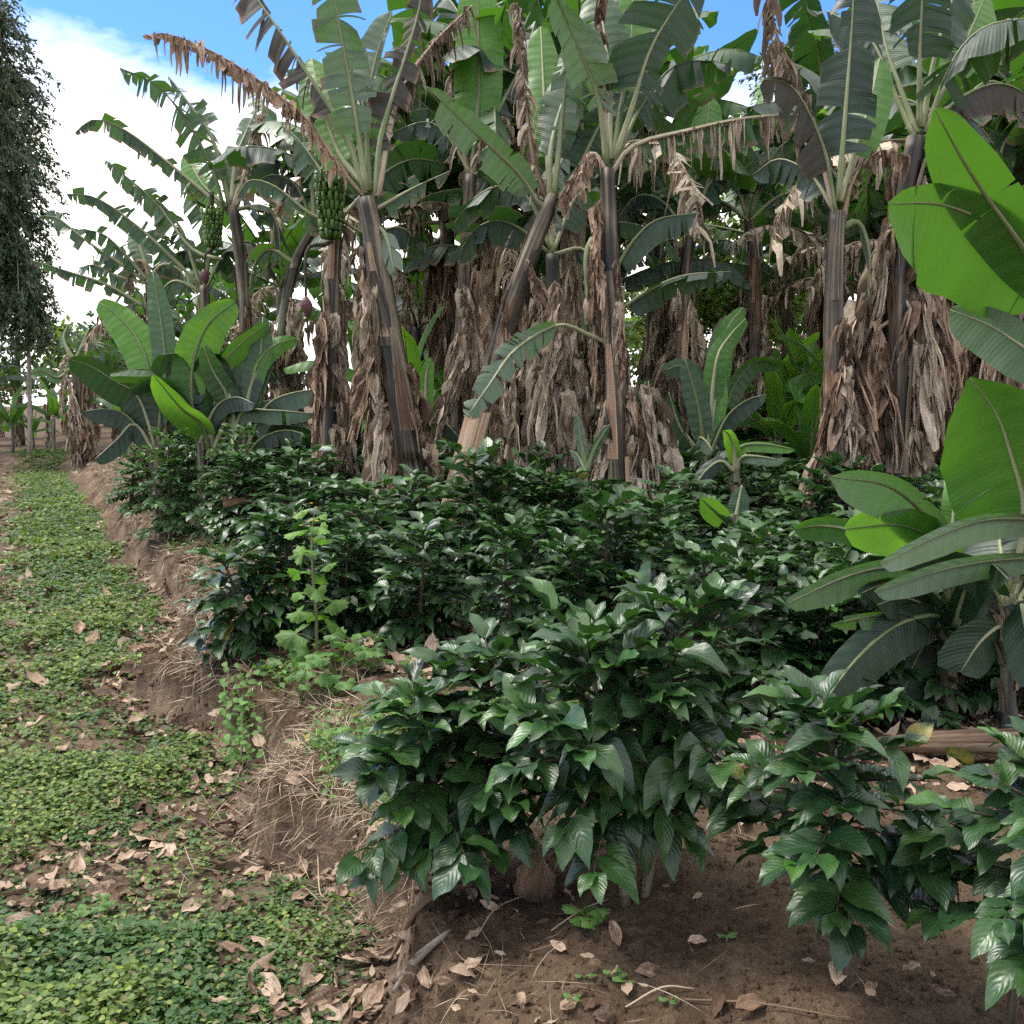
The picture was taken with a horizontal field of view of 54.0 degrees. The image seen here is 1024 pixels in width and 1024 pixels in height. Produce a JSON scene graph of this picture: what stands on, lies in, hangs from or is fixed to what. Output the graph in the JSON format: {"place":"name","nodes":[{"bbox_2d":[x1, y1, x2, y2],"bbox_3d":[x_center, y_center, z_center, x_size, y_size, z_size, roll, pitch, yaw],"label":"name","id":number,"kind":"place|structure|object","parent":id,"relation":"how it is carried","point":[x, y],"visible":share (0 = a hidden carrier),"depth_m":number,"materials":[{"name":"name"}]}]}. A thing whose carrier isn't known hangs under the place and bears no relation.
{"place":"outdoors","nodes":[
{"label":"outdoors","id":0,"kind":"place"},
{"bbox_2d":[0,444,447,1023],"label":"path","id":1,"kind":"structure","parent":0,"point":[158,704],"depth_m":4.05,"materials":[{"name":"soil"}]},
{"bbox_2d":[0,0,70,455],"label":"tree","id":2,"kind":"object","parent":1,"relation":"on","point":[26,297],"visible":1,"depth_m":24.47,"materials":[{"name":"green plant"}]},
{"bbox_2d":[0,447,381,1023],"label":"ground cover","id":3,"kind":"object","parent":1,"relation":"on","point":[133,976],"visible":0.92,"depth_m":3.92,"materials":[{"name":"green plant"}]},
{"bbox_2d":[0,546,1023,1023],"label":"soil clods","id":4,"kind":"object","parent":1,"relation":"on","point":[710,944],"visible":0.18,"depth_m":2.63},
{"bbox_2d":[134,496,1023,908],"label":"weeds","id":5,"kind":"object","parent":1,"relation":"on","point":[320,742],"visible":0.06,"depth_m":4.17,"materials":[{"name":"green plant"}]},
{"bbox_2d":[0,0,940,405],"label":"sky","id":6,"kind":"structure","parent":0,"point":[84,44],"materials":[{"name":"white"}]},
{"bbox_2d":[0,405,1023,1023],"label":"ground","id":7,"kind":"structure","parent":0,"point":[758,967],"depth_m":2.58,"materials":[{"name":"soil"}]},
{"bbox_2d":[0,279,91,444],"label":"tree","id":8,"kind":"object","parent":7,"relation":"on","point":[54,360],"visible":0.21,"depth_m":30.32,"materials":[{"name":"green plant"}]},
{"bbox_2d":[31,323,121,474],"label":"banana plant","id":9,"kind":"object","parent":7,"relation":"on","point":[81,442],"visible":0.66,"depth_m":21.91,"materials":[{"name":"brown plant"}]},
{"bbox_2d":[30,210,215,501],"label":"banana plant","id":10,"kind":"object","parent":7,"relation":"on","point":[138,254],"visible":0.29,"depth_m":13.49,"materials":[{"name":"green plant"}]},
{"bbox_2d":[103,445,152,513],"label":"leafy shrub","id":11,"kind":"object","parent":7,"relation":"on","point":[136,498],"visible":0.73,"depth_m":12.60,"materials":[{"name":"green plant"}]},
{"bbox_2d":[68,271,204,525],"bbox_3d":[-3.998,-1.216,10.954,1.458,2.864,0.950,0,6,0],"label":"young banana","id":12,"kind":"object","parent":7,"relation":"on","point":[140,344],"visible":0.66,"depth_m":10.97,"materials":[{"name":"green plant"}]},
{"bbox_2d":[84,234,228,437],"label":"banana plant","id":13,"kind":"object","parent":7,"relation":"on","point":[186,309],"visible":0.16,"depth_m":18.56,"materials":[{"name":"green plant"}]},
{"bbox_2d":[119,426,207,541],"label":"leafy shrub","id":14,"kind":"object","parent":7,"relation":"on","point":[169,517],"visible":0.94,"depth_m":10.02,"materials":[{"name":"green plant"}]},
{"bbox_2d":[67,179,279,479],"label":"banana plant","id":15,"kind":"object","parent":7,"relation":"on","point":[138,235],"visible":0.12,"depth_m":12.98,"materials":[{"name":"green plant"}]},
{"bbox_2d":[75,68,293,487],"bbox_3d":[-3.887,-2.503,12.733,2.700,6.129,1.282,0,6,0],"label":"banana plant","id":16,"kind":"object","parent":7,"relation":"on","point":[191,175],"visible":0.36,"depth_m":12.45,"materials":[{"name":"green plant"}]},
{"bbox_2d":[128,298,268,519],"bbox_3d":[-3.301,-1.057,10.780,1.292,2.436,0.983,1,6,7],"label":"young banana","id":17,"kind":"object","parent":7,"relation":"on","point":[207,328],"visible":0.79,"depth_m":10.78,"materials":[{"name":"green plant"}]},
{"bbox_2d":[191,422,272,534],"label":"leafy shrub","id":18,"kind":"object","parent":7,"relation":"on","point":[224,456],"visible":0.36,"depth_m":9.93,"materials":[{"name":"green plant"}]},
{"bbox_2d":[178,451,294,543],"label":"coffee shrub","id":19,"kind":"object","parent":7,"relation":"on","point":[245,474],"visible":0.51,"depth_m":9.39,"materials":[{"name":"green plant"}]},
{"bbox_2d":[208,662,267,768],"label":"trailing weed","id":20,"kind":"object","parent":7,"relation":"on","point":[241,730],"visible":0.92,"depth_m":4.77,"materials":[{"name":"green plant"}]},
{"bbox_2d":[167,233,319,334],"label":"banana plant","id":21,"kind":"object","parent":7,"relation":"on","point":[229,289],"visible":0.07,"depth_m":17.53,"materials":[{"name":"green plant"}]},
{"bbox_2d":[173,498,330,675],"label":"coffee shrub","id":22,"kind":"object","parent":7,"relation":"on","point":[237,635],"visible":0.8,"depth_m":5.30,"materials":[{"name":"green plant"}]},
{"bbox_2d":[193,317,313,513],"bbox_3d":[-2.824,-0.990,10.962,1.917,2.270,0.714,2,6,15],"label":"young banana","id":23,"kind":"object","parent":7,"relation":"on","point":[275,421],"visible":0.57,"depth_m":10.80,"materials":[{"name":"green plant"}]},
{"bbox_2d":[210,444,347,552],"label":"coffee shrub","id":24,"kind":"object","parent":7,"relation":"on","point":[286,465],"visible":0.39,"depth_m":8.74,"materials":[{"name":"green plant"}]},
{"bbox_2d":[245,514,338,644],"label":"coffee shrub","id":25,"kind":"object","parent":7,"relation":"on","point":[269,634],"visible":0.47,"depth_m":5.45,"materials":[{"name":"green plant"}]},
{"bbox_2d":[183,132,401,411],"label":"banana plant","id":26,"kind":"object","parent":7,"relation":"on","point":[313,257],"visible":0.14,"depth_m":14.59,"materials":[{"name":"green plant"}]},
{"bbox_2d":[242,132,350,489],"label":"banana plant","id":27,"kind":"object","parent":7,"relation":"on","point":[290,319],"visible":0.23,"depth_m":11.49,"materials":[{"name":"brown plant"}]},
{"bbox_2d":[246,473,372,570],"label":"coffee shrub","id":28,"kind":"object","parent":7,"relation":"on","point":[317,501],"visible":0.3,"depth_m":7.63,"materials":[{"name":"green plant"}]},
{"bbox_2d":[143,0,477,549],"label":"banana plant","id":29,"kind":"object","parent":7,"relation":"on","point":[385,385],"visible":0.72,"depth_m":8.53,"materials":[{"name":"brown plant"}]},
{"bbox_2d":[274,507,349,668],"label":"tall weed","id":30,"kind":"object","parent":7,"relation":"on","point":[289,640],"visible":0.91,"depth_m":5.07,"materials":[{"name":"green plant"}]},
{"bbox_2d":[293,641,376,689],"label":"lobed weed","id":31,"kind":"object","parent":7,"relation":"on","point":[362,652],"visible":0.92,"depth_m":4.70,"materials":[{"name":"green plant"}]},
{"bbox_2d":[235,111,444,513],"bbox_3d":[-1.615,-1.589,9.922,1.891,4.759,1.128,-4,7,-34],"label":"banana plant","id":32,"kind":"object","parent":7,"relation":"on","point":[326,378],"visible":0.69,"depth_m":9.58,"materials":[{"name":"brown plant"}]},
{"bbox_2d":[292,522,399,637],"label":"coffee shrub","id":33,"kind":"object","parent":7,"relation":"on","point":[341,553],"visible":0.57,"depth_m":5.64,"materials":[{"name":"green plant"}]},
{"bbox_2d":[270,0,457,436],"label":"banana plant","id":34,"kind":"object","parent":7,"relation":"on","point":[278,210],"visible":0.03,"depth_m":13.73,"materials":[{"name":"green plant"}]},
{"bbox_2d":[284,305,444,432],"bbox_3d":[-1.319,-1.017,10.821,1.920,2.456,2.424,-4,7,-32],"label":"young banana","id":35,"kind":"object","parent":7,"relation":"on","point":[413,351],"visible":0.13,"depth_m":10.74,"materials":[{"name":"green plant"}]},
{"bbox_2d":[208,42,521,472],"bbox_3d":[-1.646,-2.791,12.161,3.849,5.953,3.794,5,8,39],"label":"banana plant","id":36,"kind":"object","parent":7,"relation":"on","point":[245,157],"visible":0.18,"depth_m":11.44,"materials":[{"name":"green plant"}]},
{"bbox_2d":[288,476,463,592],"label":"coffee shrub","id":37,"kind":"object","parent":7,"relation":"on","point":[357,487],"visible":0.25,"depth_m":7.03,"materials":[{"name":"green plant"}]},
{"bbox_2d":[288,500,464,624],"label":"coffee shrub","id":38,"kind":"object","parent":7,"relation":"on","point":[369,518],"visible":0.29,"depth_m":6.13,"materials":[{"name":"green plant"}]},
{"bbox_2d":[302,213,515,438],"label":"banana plant","id":39,"kind":"object","parent":7,"relation":"on","point":[410,299],"visible":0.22,"depth_m":13.05,"materials":[{"name":"brown plant"}]},
{"bbox_2d":[360,464,466,568],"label":"coffee shrub","id":40,"kind":"object","parent":7,"relation":"on","point":[422,504],"visible":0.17,"depth_m":7.46,"materials":[{"name":"green plant"}]},
{"bbox_2d":[354,511,492,655],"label":"coffee shrub","id":41,"kind":"object","parent":7,"relation":"on","point":[427,599],"visible":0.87,"depth_m":5.25,"materials":[{"name":"green plant"}]},
{"bbox_2d":[329,612,578,907],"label":"coffee shrub","id":42,"kind":"object","parent":7,"relation":"on","point":[450,823],"visible":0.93,"depth_m":2.73,"materials":[{"name":"green plant"}]},
{"bbox_2d":[0,458,922,1023],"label":"dry grass","id":43,"kind":"structure","parent":7,"relation":"on","point":[338,796],"depth_m":3.90,"materials":[{"name":"plant"}]},
{"bbox_2d":[391,0,545,465],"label":"banana plant","id":44,"kind":"object","parent":7,"relation":"on","point":[480,98],"visible":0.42,"depth_m":9.82,"materials":[{"name":"brown plant"}]},
{"bbox_2d":[287,0,662,356],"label":"banana plant","id":45,"kind":"object","parent":7,"relation":"on","point":[488,279],"visible":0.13,"depth_m":11.47,"materials":[{"name":"brown plant"}]},
{"bbox_2d":[397,437,571,601],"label":"coffee shrub","id":46,"kind":"object","parent":7,"relation":"on","point":[517,474],"visible":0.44,"depth_m":6.86,"materials":[{"name":"green plant"}]},
{"bbox_2d":[340,0,630,435],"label":"banana plant","id":47,"kind":"object","parent":7,"relation":"on","point":[440,285],"visible":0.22,"depth_m":12.60,"materials":[{"name":"brown plant"}]},
{"bbox_2d":[451,496,543,603],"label":"coffee shrub","id":48,"kind":"object","parent":7,"relation":"on","point":[496,508],"visible":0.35,"depth_m":6.54,"materials":[{"name":"green plant"}]},
{"bbox_2d":[443,508,562,663],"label":"coffee shrub","id":49,"kind":"object","parent":7,"relation":"on","point":[500,539],"visible":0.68,"depth_m":5.14,"materials":[{"name":"green plant"}]},
{"bbox_2d":[0,449,1023,1023],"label":"leaf litter","id":50,"kind":"object","parent":7,"relation":"on","point":[372,995],"visible":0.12,"depth_m":3.62,"materials":[{"name":"plant"}]},
{"bbox_2d":[425,2,620,546],"bbox_3d":[0.075,-1.950,8.714,1.841,4.745,0.982,-2,6,-16],"label":"banana plant","id":51,"kind":"object","parent":7,"relation":"on","point":[546,95],"visible":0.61,"depth_m":8.38,"materials":[{"name":"green plant"}]},
{"bbox_2d":[448,156,600,525],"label":"banana plant","id":52,"kind":"object","parent":7,"relation":"on","point":[545,400],"visible":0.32,"depth_m":9.05,"materials":[{"name":"brown plant"}]},
{"bbox_2d":[482,503,570,622],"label":"coffee shrub","id":53,"kind":"object","parent":7,"relation":"on","point":[548,516],"visible":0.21,"depth_m":5.96,"materials":[{"name":"green plant"}]},
{"bbox_2d":[513,856,556,902],"bbox_3d":[0.070,1.071,2.913,0.138,0.141,0.142,0,6,0],"label":"rock","id":54,"kind":"object","parent":7,"relation":"on","point":[538,883],"visible":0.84,"depth_m":2.87,"materials":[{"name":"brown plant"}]},
{"bbox_2d":[396,73,680,345],"bbox_3d":[0.167,-2.170,11.923,3.227,5.564,3.221,-2,6,-15],"label":"banana plant","id":55,"kind":"object","parent":7,"relation":"on","point":[507,259],"visible":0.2,"depth_m":11.38,"materials":[{"name":"brown plant"}]},
{"bbox_2d":[463,466,624,577],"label":"coffee shrub","id":56,"kind":"object","parent":7,"relation":"on","point":[561,487],"visible":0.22,"depth_m":6.96,"materials":[{"name":"green plant"}]},
{"bbox_2d":[377,0,761,393],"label":"banana plant","id":57,"kind":"object","parent":7,"relation":"on","point":[571,273],"visible":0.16,"depth_m":10.85,"materials":[{"name":"brown plant"}]},
{"bbox_2d":[570,413,609,502],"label":"young banana","id":58,"kind":"object","parent":7,"relation":"on","point":[583,457],"visible":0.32,"depth_m":7.89,"materials":[{"name":"green plant"}]},
{"bbox_2d":[525,525,667,656],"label":"coffee shrub","id":59,"kind":"object","parent":7,"relation":"on","point":[570,552],"visible":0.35,"depth_m":4.89,"materials":[{"name":"green plant"}]},
{"bbox_2d":[433,7,764,435],"bbox_3d":[1.060,-2.949,12.487,4.199,6.986,3.836,1,6,6],"label":"banana plant","id":60,"kind":"object","parent":7,"relation":"on","point":[662,124],"visible":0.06,"depth_m":12.35,"materials":[{"name":"green plant"}]},
{"bbox_2d":[511,483,689,642],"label":"coffee shrub","id":61,"kind":"object","parent":7,"relation":"on","point":[590,521],"visible":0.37,"depth_m":5.11,"materials":[{"name":"green plant"}]},
{"bbox_2d":[499,170,751,380],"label":"banana plant","id":62,"kind":"object","parent":7,"relation":"on","point":[655,271],"visible":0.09,"depth_m":12.59,"materials":[{"name":"green plant"}]},
{"bbox_2d":[475,560,786,906],"bbox_3d":[0.322,0.642,2.662,0.780,0.981,0.812,2,7,21],"label":"coffee shrub","id":63,"kind":"object","parent":7,"relation":"on","point":[651,778],"visible":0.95,"depth_m":2.54,"materials":[{"name":"green plant"}]},
{"bbox_2d":[463,0,800,564],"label":"banana plant","id":64,"kind":"object","parent":7,"relation":"on","point":[623,48],"visible":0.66,"depth_m":7.91,"materials":[{"name":"brown plant"}]},
{"bbox_2d":[611,513,706,637],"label":"coffee shrub","id":65,"kind":"object","parent":7,"relation":"on","point":[667,530],"visible":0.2,"depth_m":5.50,"materials":[{"name":"green plant"}]},
{"bbox_2d":[608,488,727,599],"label":"coffee shrub","id":66,"kind":"object","parent":7,"relation":"on","point":[666,508],"visible":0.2,"depth_m":6.02,"materials":[{"name":"green plant"}]},
{"bbox_2d":[615,460,746,584],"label":"coffee shrub","id":67,"kind":"object","parent":7,"relation":"on","point":[668,473],"visible":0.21,"depth_m":6.96,"materials":[{"name":"green plant"}]},
{"bbox_2d":[616,98,756,441],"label":"banana plant","id":68,"kind":"object","parent":7,"relation":"on","point":[686,340],"visible":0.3,"depth_m":11.64,"materials":[{"name":"brown plant"}]},
{"bbox_2d":[616,28,775,409],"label":"banana plant","id":69,"kind":"object","parent":7,"relation":"on","point":[657,322],"visible":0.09,"depth_m":16.69,"materials":[{"name":"brown plant"}]},
{"bbox_2d":[622,249,807,371],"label":"bush","id":70,"kind":"object","parent":7,"relation":"on","point":[712,311],"visible":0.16,"depth_m":17.18,"materials":[{"name":"green plant"}]},
{"bbox_2d":[666,317,765,476],"bbox_3d":[1.839,-0.685,8.917,0.982,2.137,0.725,-2,7,-20],"label":"young banana","id":71,"kind":"object","parent":7,"relation":"on","point":[705,402],"visible":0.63,"depth_m":9.03,"materials":[{"name":"green plant"}]},
{"bbox_2d":[661,307,779,481],"bbox_3d":[2.157,-0.962,10.460,1.175,2.347,0.450,-2,6,-15],"label":"young banana","id":72,"kind":"object","parent":7,"relation":"on","point":[743,377],"visible":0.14,"depth_m":10.41,"materials":[{"name":"green plant"}]},
{"bbox_2d":[651,532,791,706],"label":"coffee shrub","id":73,"kind":"object","parent":7,"relation":"on","point":[703,558],"visible":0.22,"depth_m":4.37,"materials":[{"name":"green plant"}]},
{"bbox_2d":[699,485,748,557],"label":"young banana","id":74,"kind":"object","parent":7,"relation":"on","point":[710,509],"visible":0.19,"depth_m":6.57,"materials":[{"name":"green plant"}]},
{"bbox_2d":[694,429,794,505],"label":"young banana","id":75,"kind":"object","parent":7,"relation":"on","point":[714,466],"visible":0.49,"depth_m":7.54,"materials":[{"name":"green plant"}]},
{"bbox_2d":[676,516,813,681],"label":"coffee shrub","id":76,"kind":"object","parent":7,"relation":"on","point":[760,539],"visible":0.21,"depth_m":4.87,"materials":[{"name":"green plant"}]},
{"bbox_2d":[682,101,827,495],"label":"banana plant","id":77,"kind":"object","parent":7,"relation":"on","point":[753,342],"visible":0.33,"depth_m":12.49,"materials":[{"name":"brown plant"}]},
{"bbox_2d":[705,508,828,621],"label":"coffee shrub","id":78,"kind":"object","parent":7,"relation":"on","point":[770,514],"visible":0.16,"depth_m":6.05,"materials":[{"name":"green plant"}]},
{"bbox_2d":[695,134,859,359],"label":"banana plant","id":79,"kind":"object","parent":7,"relation":"on","point":[766,268],"visible":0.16,"depth_m":16.20,"materials":[{"name":"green plant"}]},
{"bbox_2d":[736,356,821,480],"bbox_3d":[3.174,-0.815,11.322,1.888,1.913,1.496,-3,7,-26],"label":"young banana","id":80,"kind":"object","parent":7,"relation":"on","point":[779,407],"visible":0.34,"depth_m":11.27,"materials":[{"name":"green plant"}]},
{"bbox_2d":[714,514,855,642],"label":"coffee shrub","id":81,"kind":"object","parent":7,"relation":"on","point":[732,524],"visible":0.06,"depth_m":5.16,"materials":[{"name":"green plant"}]},
{"bbox_2d":[692,536,881,739],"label":"coffee shrub","id":82,"kind":"object","parent":7,"relation":"on","point":[776,657],"visible":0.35,"depth_m":4.04,"materials":[{"name":"green plant"}]},
{"bbox_2d":[757,381,821,490],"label":"young banana","id":83,"kind":"object","parent":7,"relation":"on","point":[807,410],"visible":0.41,"depth_m":10.41,"materials":[{"name":"green plant"}]},
{"bbox_2d":[677,0,905,350],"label":"banana plant","id":84,"kind":"object","parent":7,"relation":"on","point":[810,52],"visible":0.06,"depth_m":14.96,"materials":[{"name":"green plant"}]},
{"bbox_2d":[769,316,823,484],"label":"young banana","id":85,"kind":"object","parent":7,"relation":"on","point":[792,369],"visible":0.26,"depth_m":12.40,"materials":[{"name":"green plant"}]},
{"bbox_2d":[748,173,887,298],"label":"banana plant","id":86,"kind":"object","parent":7,"relation":"on","point":[792,261],"visible":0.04,"depth_m":14.29,"materials":[{"name":"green plant"}]},
{"bbox_2d":[758,451,884,586],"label":"coffee shrub","id":87,"kind":"object","parent":7,"relation":"on","point":[836,468],"visible":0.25,"depth_m":6.82,"materials":[{"name":"green plant"}]},
{"bbox_2d":[729,108,929,326],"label":"banana plant","id":88,"kind":"object","parent":7,"relation":"on","point":[857,211],"visible":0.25,"depth_m":12.14,"materials":[{"name":"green plant"}]},
{"bbox_2d":[735,545,929,727],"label":"coffee shrub","id":89,"kind":"object","parent":7,"relation":"on","point":[850,557],"visible":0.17,"depth_m":4.09,"materials":[{"name":"green plant"}]},
{"bbox_2d":[753,0,913,562],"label":"banana plant","id":90,"kind":"object","parent":7,"relation":"on","point":[861,92],"visible":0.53,"depth_m":6.98,"materials":[{"name":"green plant"}]},
{"bbox_2d":[704,664,977,988],"bbox_3d":[0.727,0.726,2.248,0.545,0.738,0.540,-1,6,-11],"label":"coffee shrub","id":91,"kind":"object","parent":7,"relation":"on","point":[801,850],"visible":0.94,"depth_m":2.15,"materials":[{"name":"green plant"}]},
{"bbox_2d":[769,0,1023,464],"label":"banana plant","id":92,"kind":"object","parent":7,"relation":"on","point":[972,81],"visible":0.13,"depth_m":10.06,"materials":[{"name":"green plant"}]},
{"bbox_2d":[786,470,1013,721],"bbox_3d":[1.597,0.364,3.998,1.111,1.102,0.783,1,6,6],"label":"young banana","id":93,"kind":"object","parent":7,"relation":"on","point":[891,517],"visible":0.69,"depth_m":3.89,"materials":[{"name":"green plant"}]},
{"bbox_2d":[808,111,1023,459],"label":"banana plant","id":94,"kind":"object","parent":7,"relation":"on","point":[853,249],"visible":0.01,"depth_m":11.37,"materials":[{"name":"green plant"}]},
{"bbox_2d":[864,589,974,730],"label":"coffee shrub","id":95,"kind":"object","parent":7,"relation":"on","point":[935,690],"visible":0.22,"depth_m":4.05,"materials":[{"name":"green plant"}]},
{"bbox_2d":[827,0,1023,502],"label":"banana plant","id":96,"kind":"object","parent":7,"relation":"on","point":[907,343],"visible":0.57,"depth_m":7.33,"materials":[{"name":"brown plant"}]},
{"bbox_2d":[876,728,1019,768],"bbox_3d":[1.682,0.884,3.617,0.753,0.291,0.207,2,7,20],"label":"fallen log","id":97,"kind":"object","parent":7,"relation":"on","point":[976,741],"visible":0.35,"depth_m":3.61,"materials":[{"name":"brown wood"}]},
{"bbox_2d":[873,716,1023,1023],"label":"coffee shrub","id":98,"kind":"object","parent":7,"relation":"on","point":[996,934],"visible":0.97,"depth_m":2.02,"materials":[{"name":"green plant"}]},
{"bbox_2d":[874,107,1023,728],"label":"young banana","id":99,"kind":"object","parent":7,"relation":"on","point":[962,241],"visible":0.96,"depth_m":3.81,"materials":[{"name":"green plant"}]},
{"bbox_2d":[891,0,1023,389],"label":"banana plant","id":100,"kind":"object","parent":7,"relation":"on","point":[907,74],"visible":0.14,"depth_m":9.33,"materials":[{"name":"green plant"}]},
{"bbox_2d":[924,130,1023,408],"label":"banana plant","id":101,"kind":"object","parent":7,"relation":"on","point":[972,365],"visible":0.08,"depth_m":9.47,"materials":[{"name":"green plant"}]},
{"bbox_2d":[931,651,1023,716],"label":"coffee shrub","id":102,"kind":"object","parent":7,"relation":"on","point":[984,695],"visible":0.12,"depth_m":4.17,"materials":[{"name":"green plant"}]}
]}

